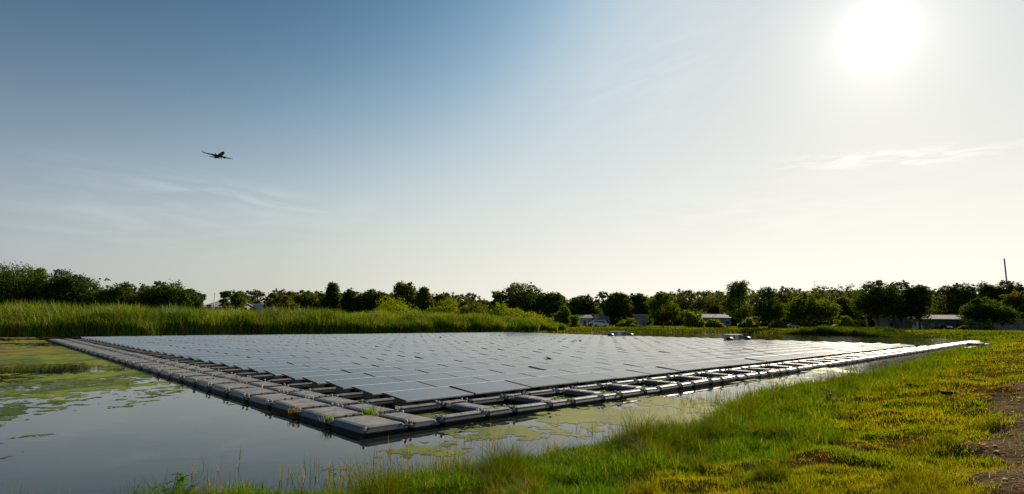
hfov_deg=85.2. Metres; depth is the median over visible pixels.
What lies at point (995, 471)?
leaf litter
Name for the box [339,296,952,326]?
scrub belt
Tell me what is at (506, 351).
solar panel
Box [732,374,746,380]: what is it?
link float
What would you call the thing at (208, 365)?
cross float
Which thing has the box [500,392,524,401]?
link float
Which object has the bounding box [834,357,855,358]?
rung float
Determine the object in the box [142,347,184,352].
solar panel
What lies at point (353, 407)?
walkway float
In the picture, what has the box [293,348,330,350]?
solar panel
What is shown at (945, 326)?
parked car
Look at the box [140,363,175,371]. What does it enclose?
walkway float
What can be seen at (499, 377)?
solar panel
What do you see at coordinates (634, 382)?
float
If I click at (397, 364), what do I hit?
solar panel
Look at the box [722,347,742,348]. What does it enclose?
solar panel
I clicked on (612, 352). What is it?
solar panel
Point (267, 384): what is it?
walkway float
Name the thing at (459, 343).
solar panel
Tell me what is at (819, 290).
distant tree
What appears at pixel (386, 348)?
solar panel
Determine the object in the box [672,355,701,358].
solar panel
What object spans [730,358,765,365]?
solar panel
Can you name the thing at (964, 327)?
bush
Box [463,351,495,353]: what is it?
solar panel
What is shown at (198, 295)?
oak tree
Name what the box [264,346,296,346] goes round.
solar panel
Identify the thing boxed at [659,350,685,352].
solar panel
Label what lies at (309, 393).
walkway float
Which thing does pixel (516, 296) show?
oak tree
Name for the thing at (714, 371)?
float
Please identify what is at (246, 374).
cross float
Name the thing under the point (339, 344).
solar panel
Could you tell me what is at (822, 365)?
edge float
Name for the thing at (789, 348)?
solar panel
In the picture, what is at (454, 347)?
solar panel
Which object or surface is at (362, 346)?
solar panel
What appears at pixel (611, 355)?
solar panel
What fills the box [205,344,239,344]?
solar panel
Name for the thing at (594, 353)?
solar panel
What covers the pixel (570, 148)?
sky
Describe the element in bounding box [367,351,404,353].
solar panel
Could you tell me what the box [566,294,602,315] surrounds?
dark tree
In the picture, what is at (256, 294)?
wood
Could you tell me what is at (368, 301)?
dark tree
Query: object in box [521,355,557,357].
solar panel
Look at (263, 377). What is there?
cross float
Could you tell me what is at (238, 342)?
solar panel
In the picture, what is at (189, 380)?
walkway float
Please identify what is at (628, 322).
bush
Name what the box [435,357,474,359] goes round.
solar panel
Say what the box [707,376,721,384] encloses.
link float
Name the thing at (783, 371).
link float
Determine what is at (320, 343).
solar panel
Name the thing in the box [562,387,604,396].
rung float
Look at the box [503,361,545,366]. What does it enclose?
solar panel
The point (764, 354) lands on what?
solar panel
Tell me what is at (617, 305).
dark tree
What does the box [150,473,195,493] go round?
leafy weed
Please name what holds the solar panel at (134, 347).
on the water
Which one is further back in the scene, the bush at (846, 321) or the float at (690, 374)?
the bush at (846, 321)
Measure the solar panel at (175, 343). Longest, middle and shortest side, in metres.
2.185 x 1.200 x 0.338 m
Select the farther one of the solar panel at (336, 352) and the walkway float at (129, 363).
the solar panel at (336, 352)
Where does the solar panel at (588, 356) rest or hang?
on the water
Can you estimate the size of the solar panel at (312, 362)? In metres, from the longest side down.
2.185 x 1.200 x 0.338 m
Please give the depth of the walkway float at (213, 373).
21.66 m
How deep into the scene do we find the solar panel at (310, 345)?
40.09 m
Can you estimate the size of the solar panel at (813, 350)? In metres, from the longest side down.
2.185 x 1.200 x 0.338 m
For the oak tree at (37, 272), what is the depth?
120.07 m
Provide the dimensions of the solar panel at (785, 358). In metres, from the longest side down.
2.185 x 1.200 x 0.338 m
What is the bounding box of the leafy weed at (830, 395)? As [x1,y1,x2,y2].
[819,388,835,400]
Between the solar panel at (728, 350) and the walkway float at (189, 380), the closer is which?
the walkway float at (189, 380)
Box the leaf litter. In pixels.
[630,361,1023,493]
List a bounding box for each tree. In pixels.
[0,259,52,307]
[15,265,51,307]
[27,269,86,309]
[57,273,112,309]
[85,281,140,308]
[132,279,203,311]
[132,283,152,305]
[178,288,211,311]
[218,290,231,309]
[227,292,247,312]
[263,295,301,311]
[290,290,319,310]
[316,281,342,311]
[340,288,357,314]
[351,289,391,314]
[388,280,416,311]
[412,286,434,312]
[432,294,446,309]
[488,293,503,311]
[491,282,553,317]
[525,291,571,318]
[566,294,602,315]
[595,290,610,313]
[600,291,633,321]
[626,293,652,316]
[643,292,680,327]
[663,288,710,312]
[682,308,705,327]
[688,290,725,313]
[708,290,727,313]
[719,280,756,326]
[749,286,789,328]
[770,286,803,304]
[781,291,841,327]
[787,287,806,299]
[809,285,834,300]
[818,284,860,302]
[833,296,862,320]
[846,279,905,326]
[882,279,918,328]
[902,284,935,328]
[932,284,951,314]
[943,282,976,314]
[955,296,1022,326]
[962,281,1004,305]
[987,280,1023,301]
[999,289,1023,318]
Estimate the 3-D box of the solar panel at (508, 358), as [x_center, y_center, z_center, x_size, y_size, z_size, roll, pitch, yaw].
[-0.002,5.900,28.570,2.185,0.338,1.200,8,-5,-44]
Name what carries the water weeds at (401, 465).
on the water
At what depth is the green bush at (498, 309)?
134.28 m
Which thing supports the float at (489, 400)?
on the water
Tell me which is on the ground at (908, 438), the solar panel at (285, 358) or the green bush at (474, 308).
the green bush at (474, 308)
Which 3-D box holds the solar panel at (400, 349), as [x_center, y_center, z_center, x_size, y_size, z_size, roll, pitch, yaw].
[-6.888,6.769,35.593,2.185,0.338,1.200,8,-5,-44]
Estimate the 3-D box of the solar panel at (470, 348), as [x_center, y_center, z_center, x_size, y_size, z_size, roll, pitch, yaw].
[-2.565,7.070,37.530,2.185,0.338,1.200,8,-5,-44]
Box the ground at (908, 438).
[1,325,1023,493]
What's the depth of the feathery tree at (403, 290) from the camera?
157.93 m
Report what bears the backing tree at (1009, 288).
on the ground at (908, 438)
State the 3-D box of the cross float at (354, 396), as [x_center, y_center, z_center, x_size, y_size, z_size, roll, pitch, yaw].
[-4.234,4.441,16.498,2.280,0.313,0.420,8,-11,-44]
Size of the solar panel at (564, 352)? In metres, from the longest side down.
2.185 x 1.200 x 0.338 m
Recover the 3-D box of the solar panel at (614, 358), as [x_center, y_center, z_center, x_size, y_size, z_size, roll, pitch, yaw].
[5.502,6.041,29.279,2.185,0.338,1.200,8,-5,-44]
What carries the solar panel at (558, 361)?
on the water
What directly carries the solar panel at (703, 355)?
on the water
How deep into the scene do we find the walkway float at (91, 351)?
35.11 m
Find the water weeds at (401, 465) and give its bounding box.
[3,357,917,493]
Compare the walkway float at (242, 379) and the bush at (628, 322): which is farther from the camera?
the bush at (628, 322)
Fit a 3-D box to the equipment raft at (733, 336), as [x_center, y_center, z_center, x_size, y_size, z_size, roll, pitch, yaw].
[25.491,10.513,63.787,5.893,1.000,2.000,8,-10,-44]
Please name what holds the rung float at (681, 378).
on the water
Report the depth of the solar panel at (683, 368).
24.01 m
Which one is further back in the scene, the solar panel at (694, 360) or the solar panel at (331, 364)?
the solar panel at (694, 360)
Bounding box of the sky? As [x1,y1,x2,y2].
[0,0,1023,305]
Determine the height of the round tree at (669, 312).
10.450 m
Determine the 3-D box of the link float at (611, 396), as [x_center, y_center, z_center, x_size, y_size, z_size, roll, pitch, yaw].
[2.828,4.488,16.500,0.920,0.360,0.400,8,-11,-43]
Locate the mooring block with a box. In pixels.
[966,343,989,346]
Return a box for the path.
[947,382,1023,493]
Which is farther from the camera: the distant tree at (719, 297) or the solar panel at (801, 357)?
the distant tree at (719, 297)
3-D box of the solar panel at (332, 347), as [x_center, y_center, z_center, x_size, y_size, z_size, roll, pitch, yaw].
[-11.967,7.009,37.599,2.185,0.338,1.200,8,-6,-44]
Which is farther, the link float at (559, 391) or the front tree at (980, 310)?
the front tree at (980, 310)
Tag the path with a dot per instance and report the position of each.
(1008, 453)
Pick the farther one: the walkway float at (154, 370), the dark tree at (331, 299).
the dark tree at (331, 299)
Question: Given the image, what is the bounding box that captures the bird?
[936,390,962,395]
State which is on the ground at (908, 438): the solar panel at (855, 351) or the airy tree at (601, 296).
the airy tree at (601, 296)
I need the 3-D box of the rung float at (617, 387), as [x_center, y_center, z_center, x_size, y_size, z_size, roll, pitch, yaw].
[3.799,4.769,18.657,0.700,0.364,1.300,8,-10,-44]
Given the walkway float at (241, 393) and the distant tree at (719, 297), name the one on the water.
the walkway float at (241, 393)
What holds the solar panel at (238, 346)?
on the water
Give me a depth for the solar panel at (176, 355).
30.20 m
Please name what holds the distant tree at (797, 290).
on the ground at (908, 438)
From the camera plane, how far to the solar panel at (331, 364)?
23.70 m
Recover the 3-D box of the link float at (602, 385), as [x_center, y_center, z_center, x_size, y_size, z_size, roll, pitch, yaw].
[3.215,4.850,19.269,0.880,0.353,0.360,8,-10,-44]
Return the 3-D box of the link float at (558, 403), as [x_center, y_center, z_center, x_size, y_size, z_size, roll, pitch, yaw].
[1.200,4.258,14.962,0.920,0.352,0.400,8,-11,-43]
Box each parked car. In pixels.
[788,323,799,327]
[938,325,953,329]
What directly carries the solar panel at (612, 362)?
on the water
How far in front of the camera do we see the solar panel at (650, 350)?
37.93 m
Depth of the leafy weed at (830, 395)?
14.75 m
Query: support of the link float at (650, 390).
on the water
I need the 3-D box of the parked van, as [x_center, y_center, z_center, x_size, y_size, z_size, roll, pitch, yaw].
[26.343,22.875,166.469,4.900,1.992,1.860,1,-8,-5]
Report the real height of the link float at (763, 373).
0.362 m
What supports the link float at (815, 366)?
on the water
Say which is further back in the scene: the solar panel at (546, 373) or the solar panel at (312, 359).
the solar panel at (312, 359)
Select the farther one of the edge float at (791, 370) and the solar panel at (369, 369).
the edge float at (791, 370)
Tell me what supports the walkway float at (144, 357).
on the water
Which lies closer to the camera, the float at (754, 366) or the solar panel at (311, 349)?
the float at (754, 366)
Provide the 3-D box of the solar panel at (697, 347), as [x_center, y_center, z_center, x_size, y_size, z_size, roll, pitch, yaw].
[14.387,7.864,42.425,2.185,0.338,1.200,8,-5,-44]
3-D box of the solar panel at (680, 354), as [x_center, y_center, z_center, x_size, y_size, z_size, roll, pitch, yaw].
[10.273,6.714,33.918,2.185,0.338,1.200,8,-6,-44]
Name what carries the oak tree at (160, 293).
on the ground at (908, 438)
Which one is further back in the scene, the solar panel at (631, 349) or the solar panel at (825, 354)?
the solar panel at (631, 349)
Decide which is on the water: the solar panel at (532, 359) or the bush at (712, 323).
the solar panel at (532, 359)
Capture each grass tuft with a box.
[314,412,336,422]
[356,403,383,415]
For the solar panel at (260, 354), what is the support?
on the water
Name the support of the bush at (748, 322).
on the ground at (908, 438)
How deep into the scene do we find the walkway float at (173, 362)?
26.50 m
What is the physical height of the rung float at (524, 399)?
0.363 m
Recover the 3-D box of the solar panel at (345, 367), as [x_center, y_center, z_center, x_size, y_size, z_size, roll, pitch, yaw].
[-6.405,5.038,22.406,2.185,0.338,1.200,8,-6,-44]
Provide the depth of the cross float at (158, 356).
31.14 m
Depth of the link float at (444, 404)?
14.47 m
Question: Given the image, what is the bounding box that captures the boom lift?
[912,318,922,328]
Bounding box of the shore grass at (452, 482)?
[125,339,1012,493]
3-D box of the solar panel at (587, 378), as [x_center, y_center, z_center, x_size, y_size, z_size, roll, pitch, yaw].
[2.556,4.737,19.608,2.185,0.338,1.200,8,-5,-44]
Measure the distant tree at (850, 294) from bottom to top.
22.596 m
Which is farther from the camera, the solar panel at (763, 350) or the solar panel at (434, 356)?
the solar panel at (763, 350)
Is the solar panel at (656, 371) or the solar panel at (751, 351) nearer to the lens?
the solar panel at (656, 371)
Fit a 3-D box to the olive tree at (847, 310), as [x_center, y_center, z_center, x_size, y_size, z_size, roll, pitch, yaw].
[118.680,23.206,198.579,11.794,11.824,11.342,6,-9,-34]
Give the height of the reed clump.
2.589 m
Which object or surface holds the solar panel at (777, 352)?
on the water
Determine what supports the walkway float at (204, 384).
on the water
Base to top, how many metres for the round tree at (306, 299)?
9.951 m
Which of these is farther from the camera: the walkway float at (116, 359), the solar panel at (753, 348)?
the solar panel at (753, 348)
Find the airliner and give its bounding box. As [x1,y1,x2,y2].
[202,151,232,158]
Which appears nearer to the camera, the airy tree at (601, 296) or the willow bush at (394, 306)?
the willow bush at (394, 306)
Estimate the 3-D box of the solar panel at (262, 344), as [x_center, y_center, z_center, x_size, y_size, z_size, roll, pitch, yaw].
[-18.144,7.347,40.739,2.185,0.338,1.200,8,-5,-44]
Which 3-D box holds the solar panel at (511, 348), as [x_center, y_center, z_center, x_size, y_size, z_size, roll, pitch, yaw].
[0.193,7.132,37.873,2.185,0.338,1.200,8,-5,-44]
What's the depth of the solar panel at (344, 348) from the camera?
36.63 m
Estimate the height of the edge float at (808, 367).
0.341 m
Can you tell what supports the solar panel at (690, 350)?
on the water
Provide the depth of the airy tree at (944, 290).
239.40 m
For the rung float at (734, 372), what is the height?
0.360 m
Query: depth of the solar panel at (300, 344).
41.47 m
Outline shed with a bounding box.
[872,317,894,327]
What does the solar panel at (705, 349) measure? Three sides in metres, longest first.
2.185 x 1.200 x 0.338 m
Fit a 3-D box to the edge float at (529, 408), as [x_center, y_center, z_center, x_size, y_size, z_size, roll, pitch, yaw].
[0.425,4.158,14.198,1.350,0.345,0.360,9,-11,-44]
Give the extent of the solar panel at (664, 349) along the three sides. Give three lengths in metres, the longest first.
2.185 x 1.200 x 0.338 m
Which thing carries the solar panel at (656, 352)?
on the water
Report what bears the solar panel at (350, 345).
on the water
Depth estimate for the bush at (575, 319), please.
157.34 m
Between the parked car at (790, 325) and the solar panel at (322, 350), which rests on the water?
the solar panel at (322, 350)
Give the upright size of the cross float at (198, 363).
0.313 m
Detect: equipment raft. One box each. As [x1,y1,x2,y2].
[607,331,633,335]
[723,334,750,339]
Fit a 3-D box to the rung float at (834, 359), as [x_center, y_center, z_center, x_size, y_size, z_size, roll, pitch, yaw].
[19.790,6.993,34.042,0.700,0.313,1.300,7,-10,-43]
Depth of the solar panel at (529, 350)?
36.91 m
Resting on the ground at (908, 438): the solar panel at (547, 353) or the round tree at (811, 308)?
the round tree at (811, 308)
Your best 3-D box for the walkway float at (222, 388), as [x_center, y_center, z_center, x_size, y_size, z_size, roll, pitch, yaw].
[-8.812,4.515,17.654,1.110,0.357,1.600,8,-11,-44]
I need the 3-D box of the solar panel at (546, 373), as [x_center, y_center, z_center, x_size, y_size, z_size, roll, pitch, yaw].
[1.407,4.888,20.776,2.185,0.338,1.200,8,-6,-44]
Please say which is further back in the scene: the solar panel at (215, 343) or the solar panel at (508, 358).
the solar panel at (215, 343)
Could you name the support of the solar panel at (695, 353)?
on the water
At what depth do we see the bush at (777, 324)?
175.28 m
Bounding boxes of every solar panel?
[117,342,151,346]
[121,343,157,347]
[126,344,163,348]
[131,345,168,349]
[137,346,175,350]
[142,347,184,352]
[149,348,188,353]
[153,342,185,342]
[155,349,199,354]
[158,343,192,343]
[162,350,207,356]
[164,344,193,345]
[170,352,215,358]
[176,345,211,346]
[178,353,224,360]
[188,354,239,362]
[193,342,223,343]
[197,356,247,364]
[201,343,230,343]
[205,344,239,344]
[208,358,260,366]
[212,345,246,345]
[215,350,258,352]
[220,345,255,347]
[220,360,276,368]
[224,342,253,342]
[225,352,267,353]
[233,362,292,372]
[235,353,281,356]
[246,344,278,344]
[246,355,294,357]
[247,364,307,374]
[259,356,309,359]
[263,367,326,379]
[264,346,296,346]
[272,346,307,347]
[273,358,321,361]
[279,352,319,354]
[281,370,349,383]
[283,347,318,348]
[287,344,315,345]
[287,360,341,364]
[292,353,333,356]
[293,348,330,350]
[297,345,326,346]
[302,373,373,388]
[303,362,357,366]
[304,349,341,351]
[304,355,349,358]
[306,342,331,343]
[317,347,347,348]
[318,351,354,352]
[319,357,365,359]
[322,365,376,369]
[325,376,403,393]
[327,344,352,345]
[327,347,361,349]
[331,352,370,354]
[336,359,383,362]
[337,345,364,346]
[339,348,374,350]
[341,366,401,372]
[346,354,383,356]
[348,346,376,347]
[351,381,434,399]
[352,360,401,364]
[355,350,386,351]
[358,347,389,348]
[360,355,402,358]
[363,369,426,376]
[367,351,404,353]
[371,347,403,349]
[371,362,423,366]
[376,345,403,346]
[376,357,420,359]
[381,352,418,354]
[381,386,473,405]
[385,348,417,350]
[387,346,416,347]
[389,373,455,381]
[392,364,446,369]
[396,358,440,361]
[399,353,434,357]
[400,350,430,351]
[403,347,429,348]
[404,344,426,345]
[415,351,448,353]
[415,355,455,358]
[416,366,472,372]
[417,345,439,346]
[417,360,459,363]
[418,348,444,349]
[418,376,490,386]
[430,346,452,347]
[431,349,459,350]
[431,352,467,354]
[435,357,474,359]
[439,361,488,366]
[444,347,468,348]
[445,369,504,376]
[446,350,474,351]
[449,380,530,398]
[451,343,470,344]
[452,353,486,356]
[456,358,495,361]
[457,348,483,349]
[461,364,511,369]
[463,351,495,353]
[468,355,505,357]
[471,373,533,380]
[474,349,499,350]
[477,359,519,364]
[479,352,513,354]
[481,347,507,348]
[488,366,542,373]
[491,350,519,351]
[491,356,529,359]
[500,348,523,349]
[501,354,531,356]
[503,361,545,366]
[505,376,576,392]
[508,346,527,347]
[509,351,539,353]
[512,358,549,361]
[517,349,540,350]
[520,369,575,376]
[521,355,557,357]
[524,347,544,348]
[527,352,558,354]
[528,363,578,369]
[535,350,561,352]
[536,359,577,363]
[541,348,562,349]
[545,356,581,359]
[549,353,578,356]
[553,351,583,353]
[554,372,616,387]
[558,366,613,372]
[564,362,608,366]
[568,358,606,361]
[572,355,604,358]
[574,352,602,354]
[578,350,605,352]
[593,364,642,370]
[594,360,634,364]
[595,370,650,382]
[597,351,624,353]
[597,353,629,356]
[598,356,632,359]
[601,349,625,351]
[619,348,644,349]
[619,350,645,352]
[623,361,666,367]
[626,367,679,378]
[639,349,663,351]
[640,351,665,353]
[656,363,705,374]
[657,348,679,350]
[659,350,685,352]
[665,353,693,355]
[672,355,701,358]
[676,358,712,361]
[680,349,700,351]
[681,352,710,354]
[682,362,727,370]
[686,347,706,348]
[688,354,716,357]
[694,348,714,350]
[698,350,724,352]
[700,357,729,360]
[705,360,748,368]
[708,347,728,349]
[710,353,734,355]
[715,349,737,351]
[715,355,746,358]
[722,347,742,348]
[725,352,752,354]
[729,349,749,350]
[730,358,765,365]
[735,354,759,356]
[738,350,762,352]
[743,347,763,349]
[745,356,782,363]
[752,353,777,355]
[753,349,774,351]
[763,351,791,354]
[763,355,797,361]
[767,348,787,350]
[778,348,801,349]
[778,350,800,352]
[780,354,810,360]
[789,350,816,351]
[792,352,822,358]
[802,349,825,350]
[805,352,833,357]
[817,351,842,355]
[830,350,853,354]
[839,349,862,353]
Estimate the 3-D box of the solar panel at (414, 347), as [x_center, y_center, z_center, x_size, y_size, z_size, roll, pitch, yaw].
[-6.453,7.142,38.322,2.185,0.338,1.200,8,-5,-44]
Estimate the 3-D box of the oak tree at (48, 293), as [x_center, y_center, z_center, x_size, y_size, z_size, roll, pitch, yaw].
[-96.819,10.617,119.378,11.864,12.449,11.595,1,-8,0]
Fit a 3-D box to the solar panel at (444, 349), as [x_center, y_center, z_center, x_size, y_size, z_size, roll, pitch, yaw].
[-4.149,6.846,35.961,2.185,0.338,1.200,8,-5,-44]
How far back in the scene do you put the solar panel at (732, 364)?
27.14 m
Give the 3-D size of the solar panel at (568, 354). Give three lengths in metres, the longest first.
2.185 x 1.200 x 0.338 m
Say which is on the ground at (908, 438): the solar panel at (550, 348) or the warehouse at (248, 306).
the warehouse at (248, 306)
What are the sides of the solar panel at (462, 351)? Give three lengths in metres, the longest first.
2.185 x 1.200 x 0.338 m
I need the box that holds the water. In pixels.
[0,332,989,493]
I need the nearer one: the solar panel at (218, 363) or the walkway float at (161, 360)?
the solar panel at (218, 363)
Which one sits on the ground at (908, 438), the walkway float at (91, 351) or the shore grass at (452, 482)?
the shore grass at (452, 482)
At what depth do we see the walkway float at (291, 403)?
13.92 m
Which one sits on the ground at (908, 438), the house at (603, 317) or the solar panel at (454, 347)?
the house at (603, 317)
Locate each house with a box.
[577,315,592,325]
[589,314,609,325]
[696,314,730,326]
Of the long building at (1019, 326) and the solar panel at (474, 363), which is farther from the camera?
the long building at (1019, 326)
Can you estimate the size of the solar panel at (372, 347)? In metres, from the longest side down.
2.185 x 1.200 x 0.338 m
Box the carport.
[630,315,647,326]
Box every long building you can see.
[889,315,965,329]
[965,318,1023,329]
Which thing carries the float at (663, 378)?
on the water
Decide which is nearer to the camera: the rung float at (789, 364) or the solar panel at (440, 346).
the rung float at (789, 364)
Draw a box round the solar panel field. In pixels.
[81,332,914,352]
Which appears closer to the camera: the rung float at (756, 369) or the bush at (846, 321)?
the rung float at (756, 369)
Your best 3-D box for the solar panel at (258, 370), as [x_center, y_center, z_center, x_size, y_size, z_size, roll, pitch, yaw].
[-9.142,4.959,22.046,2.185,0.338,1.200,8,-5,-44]
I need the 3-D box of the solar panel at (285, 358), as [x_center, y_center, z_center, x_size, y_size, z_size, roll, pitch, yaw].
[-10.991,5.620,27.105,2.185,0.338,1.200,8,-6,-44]
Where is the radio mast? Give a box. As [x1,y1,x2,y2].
[1003,259,1007,285]
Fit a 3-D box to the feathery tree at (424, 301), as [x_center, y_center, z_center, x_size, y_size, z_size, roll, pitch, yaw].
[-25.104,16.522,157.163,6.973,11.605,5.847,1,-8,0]
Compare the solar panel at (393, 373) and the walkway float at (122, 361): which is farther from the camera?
the walkway float at (122, 361)
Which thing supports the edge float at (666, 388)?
on the water
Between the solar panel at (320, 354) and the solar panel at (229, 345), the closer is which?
the solar panel at (320, 354)
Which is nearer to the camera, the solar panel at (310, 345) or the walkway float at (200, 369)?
the walkway float at (200, 369)
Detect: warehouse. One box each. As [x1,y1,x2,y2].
[203,301,255,311]
[250,304,266,312]
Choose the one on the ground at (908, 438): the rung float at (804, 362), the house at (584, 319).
the house at (584, 319)
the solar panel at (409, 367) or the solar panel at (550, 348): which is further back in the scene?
the solar panel at (550, 348)
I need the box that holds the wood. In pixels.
[2,288,986,323]
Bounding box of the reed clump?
[784,324,927,336]
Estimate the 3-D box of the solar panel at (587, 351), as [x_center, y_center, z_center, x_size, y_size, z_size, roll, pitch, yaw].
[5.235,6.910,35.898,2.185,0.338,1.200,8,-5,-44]
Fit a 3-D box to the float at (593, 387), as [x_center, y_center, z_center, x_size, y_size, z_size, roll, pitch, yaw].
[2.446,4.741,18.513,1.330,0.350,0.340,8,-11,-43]
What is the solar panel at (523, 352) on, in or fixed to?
on the water
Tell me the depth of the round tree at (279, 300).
147.12 m
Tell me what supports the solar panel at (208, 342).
on the water
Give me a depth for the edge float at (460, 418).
12.50 m
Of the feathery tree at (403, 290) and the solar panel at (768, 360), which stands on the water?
the solar panel at (768, 360)
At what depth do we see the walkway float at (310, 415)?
12.73 m
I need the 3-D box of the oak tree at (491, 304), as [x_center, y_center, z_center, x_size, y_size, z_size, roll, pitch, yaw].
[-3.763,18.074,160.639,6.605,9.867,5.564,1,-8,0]
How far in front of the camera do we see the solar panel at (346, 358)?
27.54 m
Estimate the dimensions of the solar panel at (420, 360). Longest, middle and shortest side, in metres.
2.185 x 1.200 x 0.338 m
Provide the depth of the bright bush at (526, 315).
131.91 m
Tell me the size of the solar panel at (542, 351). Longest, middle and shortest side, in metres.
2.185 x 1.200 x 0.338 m
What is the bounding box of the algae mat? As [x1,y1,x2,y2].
[0,332,858,474]
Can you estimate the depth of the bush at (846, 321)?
157.55 m
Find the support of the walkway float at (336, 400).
on the water
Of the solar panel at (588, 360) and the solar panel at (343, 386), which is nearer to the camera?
the solar panel at (343, 386)
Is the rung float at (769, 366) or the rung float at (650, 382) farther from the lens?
the rung float at (769, 366)
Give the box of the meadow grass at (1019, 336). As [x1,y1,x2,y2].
[423,325,1023,342]
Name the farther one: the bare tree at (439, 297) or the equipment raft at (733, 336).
the bare tree at (439, 297)
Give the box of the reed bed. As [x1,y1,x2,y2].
[0,298,567,336]
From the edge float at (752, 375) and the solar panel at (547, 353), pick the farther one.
the solar panel at (547, 353)
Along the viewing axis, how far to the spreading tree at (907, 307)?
171.39 m
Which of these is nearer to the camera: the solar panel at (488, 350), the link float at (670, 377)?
the link float at (670, 377)
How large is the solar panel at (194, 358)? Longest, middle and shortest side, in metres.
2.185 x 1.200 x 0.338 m
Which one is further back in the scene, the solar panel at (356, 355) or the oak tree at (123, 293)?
the oak tree at (123, 293)
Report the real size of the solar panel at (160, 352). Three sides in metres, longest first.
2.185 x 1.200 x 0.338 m
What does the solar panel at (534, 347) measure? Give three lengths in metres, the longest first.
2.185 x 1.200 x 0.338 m
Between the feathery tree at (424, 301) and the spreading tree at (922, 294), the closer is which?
the feathery tree at (424, 301)
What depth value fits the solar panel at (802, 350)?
39.31 m
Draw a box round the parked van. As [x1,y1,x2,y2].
[591,320,608,326]
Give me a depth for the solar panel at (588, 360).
27.87 m
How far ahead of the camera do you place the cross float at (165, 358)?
29.92 m
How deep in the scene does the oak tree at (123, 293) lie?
117.25 m
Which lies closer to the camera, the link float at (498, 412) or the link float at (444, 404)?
the link float at (498, 412)
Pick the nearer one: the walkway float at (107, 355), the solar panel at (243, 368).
the solar panel at (243, 368)
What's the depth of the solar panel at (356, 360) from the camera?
26.46 m
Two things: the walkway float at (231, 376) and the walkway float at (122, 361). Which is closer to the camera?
the walkway float at (231, 376)
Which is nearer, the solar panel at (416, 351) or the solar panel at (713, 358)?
the solar panel at (713, 358)
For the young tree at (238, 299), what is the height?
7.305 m
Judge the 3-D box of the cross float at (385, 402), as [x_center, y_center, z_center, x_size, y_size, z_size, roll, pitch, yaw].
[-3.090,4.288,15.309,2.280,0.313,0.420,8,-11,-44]
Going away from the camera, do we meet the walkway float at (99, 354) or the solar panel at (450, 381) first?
the solar panel at (450, 381)
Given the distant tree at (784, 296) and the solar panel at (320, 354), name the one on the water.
the solar panel at (320, 354)
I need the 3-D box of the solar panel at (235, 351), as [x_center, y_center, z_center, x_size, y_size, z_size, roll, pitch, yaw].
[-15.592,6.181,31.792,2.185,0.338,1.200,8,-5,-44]
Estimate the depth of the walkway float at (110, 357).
30.28 m
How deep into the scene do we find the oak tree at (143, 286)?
122.60 m
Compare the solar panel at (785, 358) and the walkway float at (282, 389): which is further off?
the solar panel at (785, 358)
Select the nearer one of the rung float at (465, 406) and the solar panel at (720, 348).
the rung float at (465, 406)
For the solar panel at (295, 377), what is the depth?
19.46 m
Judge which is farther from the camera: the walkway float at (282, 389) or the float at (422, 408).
the walkway float at (282, 389)
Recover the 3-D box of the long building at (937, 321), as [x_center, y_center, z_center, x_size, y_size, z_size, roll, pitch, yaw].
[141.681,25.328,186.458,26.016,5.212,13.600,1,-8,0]
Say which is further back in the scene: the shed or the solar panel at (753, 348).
the shed
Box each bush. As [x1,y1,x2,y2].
[353,295,439,315]
[429,297,461,314]
[453,302,490,314]
[483,301,522,317]
[500,308,557,321]
[548,306,571,326]
[569,315,581,326]
[615,318,640,326]
[704,319,725,327]
[737,318,761,327]
[767,320,788,327]
[834,315,861,327]
[955,325,972,329]
[982,318,994,329]
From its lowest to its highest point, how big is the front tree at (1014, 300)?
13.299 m
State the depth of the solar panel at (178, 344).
40.18 m
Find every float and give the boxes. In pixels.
[88,350,107,353]
[97,352,116,356]
[101,353,128,358]
[107,355,132,360]
[112,357,136,362]
[118,358,148,364]
[125,353,140,355]
[125,359,157,366]
[132,361,165,368]
[137,356,155,358]
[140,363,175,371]
[145,357,166,360]
[148,366,184,374]
[151,359,175,362]
[152,355,168,357]
[157,368,197,377]
[161,357,175,359]
[161,360,178,364]
[168,363,195,366]
[168,371,210,380]
[169,358,184,361]
[178,361,193,363]
[178,364,206,369]
[181,375,225,384]
[187,362,203,365]
[189,367,219,372]
[193,377,240,389]
[199,364,215,367]
[201,370,231,375]
[209,367,226,370]
[209,382,255,394]
[213,373,248,378]
[221,369,240,373]
[225,385,280,400]
[228,375,265,383]
[235,372,255,376]
[245,380,285,388]
[245,392,305,407]
[250,374,271,380]
[266,378,290,384]
[267,384,303,393]
[268,397,333,415]
[286,382,312,388]
[286,388,332,399]
[296,404,365,425]
[307,387,336,394]
[311,395,363,407]
[327,412,409,437]
[334,392,362,399]
[340,402,399,415]
[360,397,393,406]
[375,410,440,430]
[393,400,441,414]
[433,409,486,425]
[439,398,467,409]
[446,400,495,412]
[465,395,504,404]
[479,404,513,418]
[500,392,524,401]
[508,401,549,414]
[510,393,555,403]
[523,387,556,396]
[543,397,571,409]
[552,386,572,394]
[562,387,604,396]
[570,393,602,405]
[571,383,600,390]
[595,381,613,389]
[595,391,620,401]
[604,382,644,390]
[611,379,637,385]
[614,388,644,398]
[633,377,647,384]
[637,386,659,394]
[641,379,678,385]
[646,376,668,380]
[654,382,679,392]
[664,373,678,380]
[673,374,708,381]
[674,381,693,389]
[679,372,696,375]
[687,378,710,387]
[692,371,705,376]
[700,371,733,377]
[702,369,720,372]
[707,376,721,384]
[715,375,736,382]
[724,368,756,374]
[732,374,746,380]
[741,371,759,378]
[745,367,775,371]
[748,365,760,367]
[754,371,767,376]
[763,368,779,375]
[764,364,792,368]
[773,368,787,373]
[781,362,806,366]
[782,367,797,372]
[792,366,804,370]
[796,361,821,364]
[799,365,813,369]
[807,363,819,368]
[811,360,834,362]
[818,362,827,367]
[823,358,846,360]
[829,361,840,365]
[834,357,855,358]
[845,355,866,357]
[872,352,892,353]

